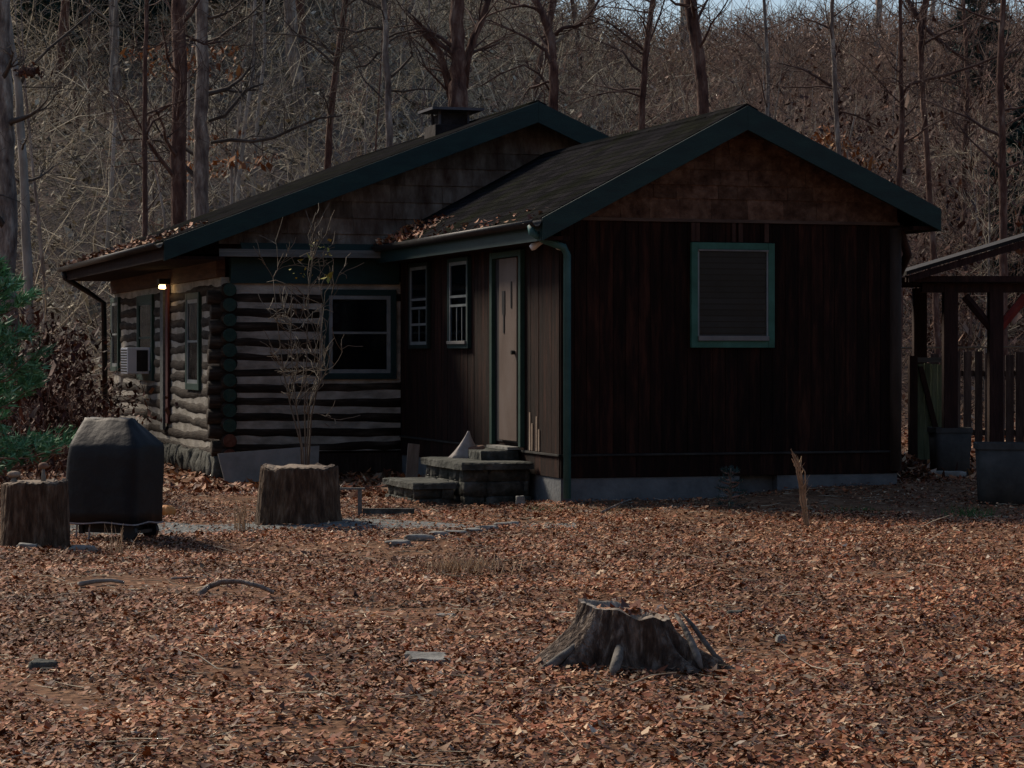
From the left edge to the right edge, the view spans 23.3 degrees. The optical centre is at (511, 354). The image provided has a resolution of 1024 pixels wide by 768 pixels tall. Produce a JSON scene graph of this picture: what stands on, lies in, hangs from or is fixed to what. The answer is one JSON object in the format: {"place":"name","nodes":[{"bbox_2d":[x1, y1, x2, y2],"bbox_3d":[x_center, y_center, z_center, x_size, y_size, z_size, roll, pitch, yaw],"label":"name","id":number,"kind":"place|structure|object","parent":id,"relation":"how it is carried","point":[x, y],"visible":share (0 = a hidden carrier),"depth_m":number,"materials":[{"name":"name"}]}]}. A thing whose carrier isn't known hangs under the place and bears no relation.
{"place":"outdoors","nodes":[
{"label":"outdoors","id":0,"kind":"place"},
{"bbox_2d":[70,518,576,536],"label":"path","id":1,"kind":"structure","parent":0,"point":[183,528],"depth_m":22.85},
{"bbox_2d":[254,463,341,524],"bbox_3d":[-1.990,1.300,23.095,0.843,0.566,0.774,0,0,0],"label":"log section","id":2,"kind":"object","parent":1,"relation":"on","point":[294,494],"visible":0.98,"depth_m":22.81,"materials":[{"name":"brown wood"}]},
{"bbox_2d":[448,431,484,457],"bbox_3d":[-0.508,1.046,28.275,0.456,0.343,0.292,0,0,-11],"label":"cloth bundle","id":3,"kind":"object","parent":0,"point":[464,446],"visible":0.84,"depth_m":28.21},
{"bbox_2d":[0,0,1023,767],"bbox_3d":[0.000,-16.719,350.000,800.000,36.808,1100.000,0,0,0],"label":"ground","id":4,"kind":"structure","parent":0,"point":[764,502],"depth_m":16.76,"materials":[{"name":"plant"}]},
{"bbox_2d":[0,478,69,549],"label":"log section","id":5,"kind":"object","parent":4,"relation":"on","point":[36,511],"visible":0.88,"depth_m":20.16,"materials":[{"name":"brown wood"}]},
{"bbox_2d":[0,0,73,416],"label":"bare tree","id":6,"kind":"object","parent":4,"relation":"on","point":[8,218],"visible":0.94,"depth_m":39.87,"materials":[{"name":"grey plant"}]},
{"bbox_2d":[0,412,73,483],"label":"brush shrub","id":7,"kind":"object","parent":4,"relation":"on","point":[52,464],"visible":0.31,"depth_m":29.81,"materials":[{"name":"red plant"}]},
{"bbox_2d":[0,252,77,475],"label":"pine tree","id":8,"kind":"object","parent":4,"relation":"on","point":[29,374],"visible":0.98,"depth_m":27.94,"materials":[{"name":"green plant"}]},
{"bbox_2d":[48,0,69,131],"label":"hillside tree","id":9,"kind":"object","parent":4,"relation":"on","point":[61,25],"visible":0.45,"depth_m":62.95,"materials":[{"name":"grey plant"}]},
{"bbox_2d":[10,0,122,59],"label":"pine tree","id":10,"kind":"object","parent":4,"relation":"on","point":[19,16],"visible":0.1,"depth_m":68.62,"materials":[{"name":"green plant"}]},
{"bbox_2d":[13,0,125,165],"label":"sapling","id":11,"kind":"object","parent":4,"relation":"on","point":[52,66],"visible":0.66,"depth_m":60.48,"materials":[{"name":"brown plant"}]},
{"bbox_2d":[11,381,133,469],"bbox_3d":[-6.032,1.033,34.565,2.073,1.355,1.644,0,0,-35],"label":"brush shrub","id":12,"kind":"object","parent":4,"relation":"on","point":[65,414],"visible":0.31,"depth_m":34.20,"materials":[{"name":"red plant"}]},
{"bbox_2d":[0,254,147,455],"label":"brush shrub","id":13,"kind":"object","parent":4,"relation":"on","point":[80,371],"visible":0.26,"depth_m":37.16,"materials":[{"name":"red plant"}]},
{"bbox_2d":[9,0,143,411],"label":"bare tree","id":14,"kind":"object","parent":4,"relation":"on","point":[23,180],"visible":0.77,"depth_m":40.96,"materials":[{"name":"grey plant"}]},
{"bbox_2d":[16,0,140,136],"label":"sapling","id":15,"kind":"object","parent":4,"relation":"on","point":[72,73],"visible":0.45,"depth_m":62.55,"materials":[{"name":"brown plant"}]},
{"bbox_2d":[10,0,159,375],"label":"sapling","id":16,"kind":"object","parent":4,"relation":"on","point":[42,269],"visible":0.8,"depth_m":50.28,"materials":[{"name":"brown plant"}]},
{"bbox_2d":[0,305,177,466],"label":"brush shrub","id":17,"kind":"object","parent":4,"relation":"on","point":[21,410],"visible":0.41,"depth_m":34.56,"materials":[{"name":"red plant"}]},
{"bbox_2d":[17,0,165,70],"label":"pine tree","id":18,"kind":"object","parent":4,"relation":"on","point":[48,15],"visible":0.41,"depth_m":66.88,"materials":[{"name":"green plant"}]},
{"bbox_2d":[69,0,137,132],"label":"sapling","id":19,"kind":"object","parent":4,"relation":"on","point":[89,65],"visible":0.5,"depth_m":62.56,"materials":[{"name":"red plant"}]},
{"bbox_2d":[82,0,126,143],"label":"hillside tree","id":20,"kind":"object","parent":4,"relation":"on","point":[116,74],"visible":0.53,"depth_m":61.59,"materials":[{"name":"brown plant"}]},
{"bbox_2d":[66,417,163,540],"bbox_3d":[-3.458,1.073,21.506,0.796,1.051,0.518,0,0,24],"label":"covered grill","id":21,"kind":"object","parent":4,"relation":"on","point":[115,473],"visible":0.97,"depth_m":21.30,"materials":[{"name":"fabric"}]},
{"bbox_2d":[69,0,171,287],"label":"bare tree","id":22,"kind":"object","parent":4,"relation":"on","point":[112,172],"visible":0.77,"depth_m":55.97,"materials":[{"name":"brown plant"}]},
{"bbox_2d":[56,0,189,40],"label":"pine tree","id":23,"kind":"object","parent":4,"relation":"on","point":[154,10],"visible":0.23,"depth_m":68.56,"materials":[{"name":"green plant"}]},
{"bbox_2d":[76,27,228,232],"bbox_3d":[-8.279,-4.811,57.054,2.435,5.690,3.568,0,0,38],"label":"sapling","id":24,"kind":"object","parent":4,"relation":"on","point":[126,66],"visible":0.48,"depth_m":56.88,"materials":[{"name":"brown plant"}]},
{"bbox_2d":[108,0,210,236],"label":"bare tree","id":25,"kind":"object","parent":4,"relation":"on","point":[144,166],"visible":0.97,"depth_m":43.97,"materials":[{"name":"grey plant"}]},
{"bbox_2d":[83,96,256,236],"bbox_3d":[-7.238,-2.417,52.533,3.868,6.502,2.092,0,0,34],"label":"sapling","id":26,"kind":"object","parent":4,"relation":"on","point":[160,195],"visible":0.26,"depth_m":52.72,"materials":[{"name":"red plant"}]},
{"bbox_2d":[60,0,297,225],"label":"bare tree","id":27,"kind":"object","parent":4,"relation":"on","point":[179,19],"visible":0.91,"depth_m":45.88,"materials":[{"name":"brown plant"}]},
{"bbox_2d":[124,115,237,233],"bbox_3d":[-7.337,-2.932,54.445,2.850,5.017,2.225,0,0,-35],"label":"sapling","id":28,"kind":"object","parent":4,"relation":"on","point":[214,149],"visible":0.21,"depth_m":54.59,"materials":[{"name":"brown plant"}]},
{"bbox_2d":[120,2,248,219],"bbox_3d":[-6.531,-2.895,50.079,2.581,8.916,1.857,0,0,0],"label":"beech sapling","id":29,"kind":"object","parent":4,"relation":"on","point":[239,72],"visible":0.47,"depth_m":49.99,"materials":[{"name":"brown plant"}]},
{"bbox_2d":[49,0,368,217],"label":"bare tree","id":30,"kind":"object","parent":4,"relation":"on","point":[199,173],"visible":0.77,"depth_m":46.95,"materials":[{"name":"grey plant"}]},
{"bbox_2d":[167,87,282,203],"bbox_3d":[-5.602,-1.656,48.035,2.339,6.970,1.833,0,0,0],"label":"beech sapling","id":31,"kind":"object","parent":4,"relation":"on","point":[242,165],"visible":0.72,"depth_m":47.98,"materials":[{"name":"brown plant"}]},
{"bbox_2d":[197,579,274,596],"bbox_3d":[-1.804,1.532,16.278,0.497,0.107,0.261,0,0,0],"label":"stick","id":32,"kind":"object","parent":4,"relation":"on","point":[205,588],"visible":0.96,"depth_m":16.31,"materials":[{"name":"wood"}]},
{"bbox_2d":[230,487,250,532],"bbox_3d":[-2.440,1.399,22.243,0.212,0.428,0.272,0,0,0],"label":"grass tuft","id":33,"kind":"object","parent":4,"relation":"on","point":[240,517],"visible":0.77,"depth_m":22.18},
{"bbox_2d":[186,0,295,201],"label":"bare tree","id":34,"kind":"object","parent":4,"relation":"on","point":[238,177],"visible":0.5,"depth_m":54.96,"materials":[{"name":"brown plant"}]},
{"bbox_2d":[167,0,315,209],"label":"sapling","id":35,"kind":"object","parent":4,"relation":"on","point":[238,145],"visible":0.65,"depth_m":56.10,"materials":[{"name":"brown plant"}]},
{"bbox_2d":[212,0,286,196],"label":"bare tree","id":36,"kind":"object","parent":4,"relation":"on","point":[260,87],"visible":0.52,"depth_m":56.97,"materials":[{"name":"brown plant"}]},
{"bbox_2d":[218,446,318,482],"bbox_3d":[-3.029,1.377,30.962,1.279,0.470,0.025,0,-18,-12],"label":"cement board","id":37,"kind":"object","parent":4,"relation":"on","point":[240,466],"visible":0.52,"depth_m":30.92,"materials":[{"name":"concrete"}]},
{"bbox_2d":[238,128,341,200],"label":"sapling","id":38,"kind":"object","parent":4,"relation":"on","point":[295,156],"visible":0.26,"depth_m":52.14,"materials":[{"name":"brown plant"}]},
{"bbox_2d":[283,0,310,127],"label":"hillside tree","id":39,"kind":"object","parent":4,"relation":"on","point":[290,39],"visible":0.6,"depth_m":61.65,"materials":[{"name":"red plant"}]},
{"bbox_2d":[295,0,307,83],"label":"hillside tree","id":40,"kind":"object","parent":4,"relation":"on","point":[299,8],"visible":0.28,"depth_m":64.47,"materials":[{"name":"brown plant"}]},
{"bbox_2d":[253,203,362,464],"bbox_3d":[-2.232,-0.047,27.393,1.043,3.303,1.390,0,0,-41],"label":"young tree","id":41,"kind":"object","parent":4,"relation":"on","point":[329,276],"visible":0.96,"depth_m":27.50,"materials":[{"name":"brown plant"}]},
{"bbox_2d":[212,0,408,168],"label":"bare tree","id":42,"kind":"object","parent":4,"relation":"on","point":[330,104],"visible":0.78,"depth_m":47.94,"materials":[{"name":"brown plant"}]},
{"bbox_2d":[279,62,429,181],"bbox_3d":[-3.281,-3.168,54.323,3.695,6.604,3.960,0,0,1],"label":"sapling","id":43,"kind":"object","parent":4,"relation":"on","point":[364,138],"visible":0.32,"depth_m":53.95,"materials":[{"name":"brown plant"}]},
{"bbox_2d":[300,0,425,160],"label":"sapling","id":44,"kind":"object","parent":4,"relation":"on","point":[379,89],"visible":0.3,"depth_m":53.29,"materials":[{"name":"red plant"}]},
{"bbox_2d":[299,0,438,154],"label":"sapling","id":45,"kind":"object","parent":4,"relation":"on","point":[380,115],"visible":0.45,"depth_m":60.17,"materials":[{"name":"brown plant"}]},
{"bbox_2d":[340,488,413,515],"bbox_3d":[-1.358,1.469,24.565,0.780,0.290,0.130,0,0,0],"label":"timber edging","id":46,"kind":"object","parent":4,"relation":"on","point":[382,511],"visible":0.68,"depth_m":24.57,"materials":[{"name":"wood"}]},
{"bbox_2d":[10,0,749,416],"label":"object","id":47,"kind":"object","parent":4,"relation":"on","point":[136,82],"visible":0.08,"depth_m":62.83,"materials":[{"name":"plant"}]},
{"bbox_2d":[321,0,444,116],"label":"sapling","id":48,"kind":"object","parent":4,"relation":"on","point":[398,49],"visible":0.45,"depth_m":62.42,"materials":[{"name":"brown plant"}]},
{"bbox_2d":[292,0,495,146],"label":"bare tree","id":49,"kind":"object","parent":4,"relation":"on","point":[388,76],"visible":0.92,"depth_m":45.10,"materials":[{"name":"grey plant"}]},
{"bbox_2d":[406,443,419,476],"bbox_3d":[-1.229,1.356,30.650,0.150,0.500,0.025,7,-12,-17],"label":"plank","id":50,"kind":"object","parent":4,"relation":"on","point":[412,463],"visible":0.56,"depth_m":30.65,"materials":[{"name":"wood"}]},
{"bbox_2d":[404,651,450,665],"bbox_3d":[-0.428,1.545,12.593,0.226,0.039,0.188,3,5,-11],"label":"flat stone","id":51,"kind":"object","parent":4,"relation":"on","point":[413,656],"visible":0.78,"depth_m":12.58,"materials":[{"name":"stone"}]},
{"bbox_2d":[392,0,482,135],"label":"sapling","id":52,"kind":"object","parent":4,"relation":"on","point":[424,86],"visible":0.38,"depth_m":59.35,"materials":[{"name":"brown plant"}]},
{"bbox_2d":[10,0,872,418],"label":"underbrush","id":53,"kind":"object","parent":4,"relation":"on","point":[346,104],"visible":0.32,"depth_m":62.45,"materials":[{"name":"brown plant"}]},
{"bbox_2d":[328,0,579,114],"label":"bare tree","id":54,"kind":"object","parent":4,"relation":"on","point":[456,81],"visible":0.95,"depth_m":44.95,"materials":[{"name":"brown plant"}]},
{"bbox_2d":[382,448,533,504],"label":"stone steps","id":55,"kind":"structure","parent":4,"relation":"on","point":[479,476],"depth_m":27.23,"materials":[{"name":"stone"}]},
{"bbox_2d":[395,550,532,576],"bbox_3d":[-0.382,1.526,18.160,0.896,0.167,0.920,0,0,20],"label":"grass tuft","id":56,"kind":"object","parent":4,"relation":"on","point":[456,565],"visible":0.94,"depth_m":18.12,"materials":[{"name":"plant"}]},
{"bbox_2d":[56,100,940,502],"bbox_3d":[-0.442,-0.816,34.504,9.670,5.432,16.656,0,0,-18],"label":"log cabin","id":57,"kind":"object","parent":4,"relation":"on","point":[694,306],"visible":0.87,"depth_m":27.64,"materials":[{"name":"wood"}]},
{"bbox_2d":[110,297,120,370],"bbox_3d":[-6.527,-0.325,40.850,0.050,1.210,0.840,0,0,-17],"label":"window","id":58,"kind":"structure","parent":57,"relation":"in","point":[115,306],"depth_m":40.85,"materials":[{"name":"green paint"}]},
{"bbox_2d":[59,220,207,266],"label":"roof leaves","id":59,"kind":"object","parent":57,"relation":"on","point":[133,244],"visible":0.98,"depth_m":35.06,"materials":[{"name":"plant"}]},
{"bbox_2d":[121,348,149,373],"bbox_3d":[-5.731,0.100,37.784,0.366,0.400,0.667,0,0,-17],"label":"air conditioner","id":60,"kind":"object","parent":57,"relation":"attached to","point":[135,360],"visible":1,"depth_m":37.48,"materials":[{"name":"white metal"}]},
{"bbox_2d":[136,294,154,380],"bbox_3d":[-5.599,-0.250,37.907,0.050,1.300,1.450,0,0,-17],"label":"window","id":61,"kind":"structure","parent":57,"relation":"in","point":[145,304],"depth_m":37.81,"materials":[{"name":"green paint"}]},
{"bbox_2d":[185,292,201,389],"bbox_3d":[-4.391,-0.175,33.985,0.051,1.330,1.030,0,0,-17],"label":"window","id":62,"kind":"structure","parent":57,"relation":"in","point":[193,301],"depth_m":33.98,"materials":[{"name":"glass"}]},
{"bbox_2d":[322,289,395,378],"bbox_3d":[-2.014,-0.260,32.656,0.995,1.180,0.050,0,0,-18],"label":"window","id":63,"kind":"structure","parent":57,"relation":"in","point":[369,325],"depth_m":32.67,"materials":[{"name":"glass"}]},
{"bbox_2d":[373,213,453,245],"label":"roof leaves","id":64,"kind":"object","parent":57,"relation":"on","point":[407,230],"visible":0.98,"depth_m":31.81,"materials":[{"name":"plant"}]},
{"bbox_2d":[408,262,430,348],"bbox_3d":[-1.189,-0.620,31.817,0.050,1.100,0.920,0,0,-17],"label":"window","id":65,"kind":"structure","parent":57,"relation":"in","point":[419,274],"depth_m":31.80,"materials":[{"name":"black glass"}]},
{"bbox_2d":[446,256,470,347],"bbox_3d":[-0.653,-0.620,30.077,0.075,1.100,0.880,0,0,-17],"label":"window","id":66,"kind":"structure","parent":57,"relation":"in","point":[458,269],"depth_m":30.06,"materials":[{"name":"glass"}]},
{"bbox_2d":[489,249,524,446],"bbox_3d":[-0.074,-0.065,28.226,0.094,2.210,1.180,0,0,-18],"label":"door","id":67,"kind":"structure","parent":57,"relation":"in","point":[506,268],"depth_m":28.14,"materials":[{"name":"beige paint"}]},
{"bbox_2d":[690,242,774,347],"bbox_3d":[2.407,-0.642,27.068,0.980,1.145,0.075,0,0,-18],"label":"window","id":68,"kind":"structure","parent":57,"relation":"in","point":[732,293],"depth_m":27.09,"materials":[{"name":"black glass"}]},
{"bbox_2d":[0,413,1014,497],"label":"leaf litter","id":69,"kind":"object","parent":4,"relation":"on","point":[172,471],"visible":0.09,"depth_m":30.64,"materials":[{"name":"brown plant"}]},
{"bbox_2d":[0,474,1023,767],"bbox_3d":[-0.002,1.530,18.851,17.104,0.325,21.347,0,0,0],"label":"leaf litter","id":70,"kind":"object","parent":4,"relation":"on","point":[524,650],"visible":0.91,"depth_m":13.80,"materials":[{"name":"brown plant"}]},
{"bbox_2d":[423,0,636,110],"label":"bare tree","id":71,"kind":"object","parent":4,"relation":"on","point":[550,54],"visible":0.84,"depth_m":50.01,"materials":[{"name":"brown plant"}]},
{"bbox_2d":[477,1,606,119],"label":"sapling","id":72,"kind":"object","parent":4,"relation":"on","point":[532,63],"visible":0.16,"depth_m":53.45,"materials":[{"name":"red plant"}]},
{"bbox_2d":[502,0,587,99],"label":"hillside tree","id":73,"kind":"object","parent":4,"relation":"on","point":[550,19],"visible":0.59,"depth_m":68.11,"materials":[{"name":"brown plant"}]},
{"bbox_2d":[559,46,639,136],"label":"sapling","id":74,"kind":"object","parent":4,"relation":"on","point":[600,99],"visible":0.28,"depth_m":60.03,"materials":[{"name":"brown plant"}]},
{"bbox_2d":[515,0,707,130],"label":"bare tree","id":75,"kind":"object","parent":4,"relation":"on","point":[643,71],"visible":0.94,"depth_m":51.95,"materials":[{"name":"brown plant"}]},
{"bbox_2d":[527,598,735,676],"bbox_3d":[0.518,1.417,12.588,1.046,0.342,0.847,0,0,-24],"label":"tree stump","id":76,"kind":"object","parent":4,"relation":"on","point":[614,639],"visible":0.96,"depth_m":12.42,"materials":[{"name":"wood"}]},
{"bbox_2d":[582,594,671,617],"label":"stump leaves","id":77,"kind":"object","parent":76,"relation":"on","point":[635,608],"visible":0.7,"depth_m":12.64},
{"bbox_2d":[358,0,1023,416],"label":"underbrush","id":78,"kind":"object","parent":4,"relation":"on","point":[862,22],"visible":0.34,"depth_m":83.11,"materials":[{"name":"brown plant"}]},
{"bbox_2d":[657,0,731,114],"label":"bare tree","id":79,"kind":"object","parent":4,"relation":"on","point":[692,15],"visible":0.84,"depth_m":46.91,"materials":[{"name":"brown plant"}]},
{"bbox_2d":[370,3,1023,426],"bbox_3d":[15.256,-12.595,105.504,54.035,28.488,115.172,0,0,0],"label":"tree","id":80,"kind":"object","parent":4,"relation":"on","point":[1016,319],"visible":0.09,"depth_m":81.34,"materials":[{"name":"brown plant"}]},
{"bbox_2d":[714,465,753,508],"bbox_3d":[2.258,1.447,25.211,0.423,0.667,0.431,0,0,0],"label":"pine seedling","id":81,"kind":"object","parent":4,"relation":"on","point":[730,482],"visible":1,"depth_m":25.19,"materials":[{"name":"green plant"}]},
{"bbox_2d":[679,0,838,117],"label":"bare tree","id":82,"kind":"object","parent":4,"relation":"on","point":[767,103],"visible":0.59,"depth_m":57.96,"materials":[{"name":"brown plant"}]},
{"bbox_2d":[717,0,816,140],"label":"sapling","id":83,"kind":"object","parent":4,"relation":"on","point":[762,58],"visible":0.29,"depth_m":67.07,"materials":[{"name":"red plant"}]},
{"bbox_2d":[740,27,794,123],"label":"sapling","id":84,"kind":"object","parent":4,"relation":"on","point":[763,81],"visible":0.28,"depth_m":67.76,"materials":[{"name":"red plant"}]},
{"bbox_2d":[741,21,811,131],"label":"sapling","id":85,"kind":"object","parent":4,"relation":"on","point":[762,52],"visible":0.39,"depth_m":57.05,"materials":[{"name":"brown plant"}]},
{"bbox_2d":[791,449,810,526],"bbox_3d":[2.636,1.219,22.605,0.196,0.717,0.098,0,0,10],"label":"dry stalk","id":86,"kind":"object","parent":4,"relation":"on","point":[803,499],"visible":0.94,"depth_m":22.59,"materials":[{"name":"plant"}]},
{"bbox_2d":[663,37,990,200],"bbox_3d":[7.553,-4.720,59.573,6.776,5.513,7.268,0,0,43],"label":"thicket shrub","id":87,"kind":"object","parent":4,"relation":"on","point":[841,114],"visible":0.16,"depth_m":59.10,"materials":[{"name":"red plant"}]},
{"bbox_2d":[726,0,936,154],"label":"bare tree","id":88,"kind":"object","parent":4,"relation":"on","point":[833,86],"visible":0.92,"depth_m":49.03,"materials":[{"name":"brown plant"}]},
{"bbox_2d":[811,59,892,171],"bbox_3d":[6.970,-2.510,51.863,2.176,7.320,1.681,0,0,0],"label":"beech sapling","id":89,"kind":"object","parent":4,"relation":"on","point":[848,146],"visible":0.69,"depth_m":51.87,"materials":[{"name":"brown plant"}]},
{"bbox_2d":[781,0,1023,274],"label":"thicket shrub","id":90,"kind":"object","parent":4,"relation":"on","point":[937,142],"visible":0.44,"depth_m":57.99,"materials":[{"name":"red plant"}]},
{"bbox_2d":[799,0,1022,427],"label":"bare tree","id":91,"kind":"object","parent":4,"relation":"on","point":[901,134],"visible":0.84,"depth_m":47.96,"materials":[{"name":"brown plant"}]},
{"bbox_2d":[801,63,1023,364],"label":"thicket shrub","id":92,"kind":"object","parent":4,"relation":"on","point":[959,227],"visible":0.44,"depth_m":53.77,"materials":[{"name":"red plant"}]},
{"bbox_2d":[908,356,941,459],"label":"board gate","id":93,"kind":"structure","parent":4,"relation":"on","point":[924,396],"depth_m":30.59,"materials":[{"name":"wood"}]},
{"bbox_2d":[897,451,965,481],"bbox_3d":[4.643,1.315,28.839,1.354,0.403,1.973,0,0,-12],"label":"leaf pile","id":94,"kind":"object","parent":4,"relation":"on","point":[911,465],"visible":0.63,"depth_m":28.63,"materials":[{"name":"brown plant"}]},
{"bbox_2d":[864,0,1022,330],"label":"bare tree","id":95,"kind":"object","parent":4,"relation":"on","point":[965,127],"visible":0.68,"depth_m":55.94,"materials":[{"name":"brown plant"}]},
{"bbox_2d":[874,0,1023,428],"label":"bare tree","id":96,"kind":"object","parent":4,"relation":"on","point":[1000,163],"visible":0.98,"depth_m":45.96,"materials":[{"name":"brown plant"}]},
{"bbox_2d":[927,427,972,474],"bbox_3d":[5.224,1.155,29.600,0.483,0.560,0.420,0,0,-6],"label":"storage bin","id":97,"kind":"object","parent":4,"relation":"on","point":[949,448],"visible":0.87,"depth_m":29.41,"materials":[{"name":"plastic"}]},
{"bbox_2d":[895,0,1017,364],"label":"bare tree","id":98,"kind":"object","parent":4,"relation":"on","point":[932,238],"visible":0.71,"depth_m":49.96,"materials":[{"name":"brown plant"}]},
{"bbox_2d":[891,122,1023,344],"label":"sapling","id":99,"kind":"object","parent":4,"relation":"on","point":[978,158],"visible":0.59,"depth_m":54.84,"materials":[{"name":"brown plant"}]},
{"bbox_2d":[901,233,1023,470],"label":"pole shelter","id":100,"kind":"object","parent":4,"relation":"on","point":[995,321],"visible":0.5,"depth_m":29.42,"materials":[{"name":"wood"}]},
{"bbox_2d":[930,351,1023,441],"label":"picket fence","id":101,"kind":"object","parent":4,"relation":"on","point":[979,373],"visible":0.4,"depth_m":33.50,"materials":[{"name":"wood"}]},
{"bbox_2d":[941,0,1023,122],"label":"pine tree","id":102,"kind":"object","parent":4,"relation":"on","point":[982,34],"visible":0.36,"depth_m":77.64,"materials":[{"name":"green plant"}]},
{"bbox_2d":[945,104,1023,400],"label":"sapling","id":103,"kind":"object","parent":4,"relation":"on","point":[988,239],"visible":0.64,"depth_m":51.55,"materials":[{"name":"brown plant"}]},
{"bbox_2d":[969,97,1023,307],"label":"pine tree","id":104,"kind":"object","parent":4,"relation":"on","point":[1011,141],"visible":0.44,"depth_m":55.88,"materials":[{"name":"green plant"}]},
{"bbox_2d":[973,442,1023,504],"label":"storage bin","id":105,"kind":"object","parent":4,"relation":"on","point":[1000,471],"visible":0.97,"depth_m":25.99,"materials":[{"name":"plastic"}]},
{"bbox_2d":[530,0,1023,54],"label":"sky","id":106,"kind":"structure","parent":0,"point":[756,2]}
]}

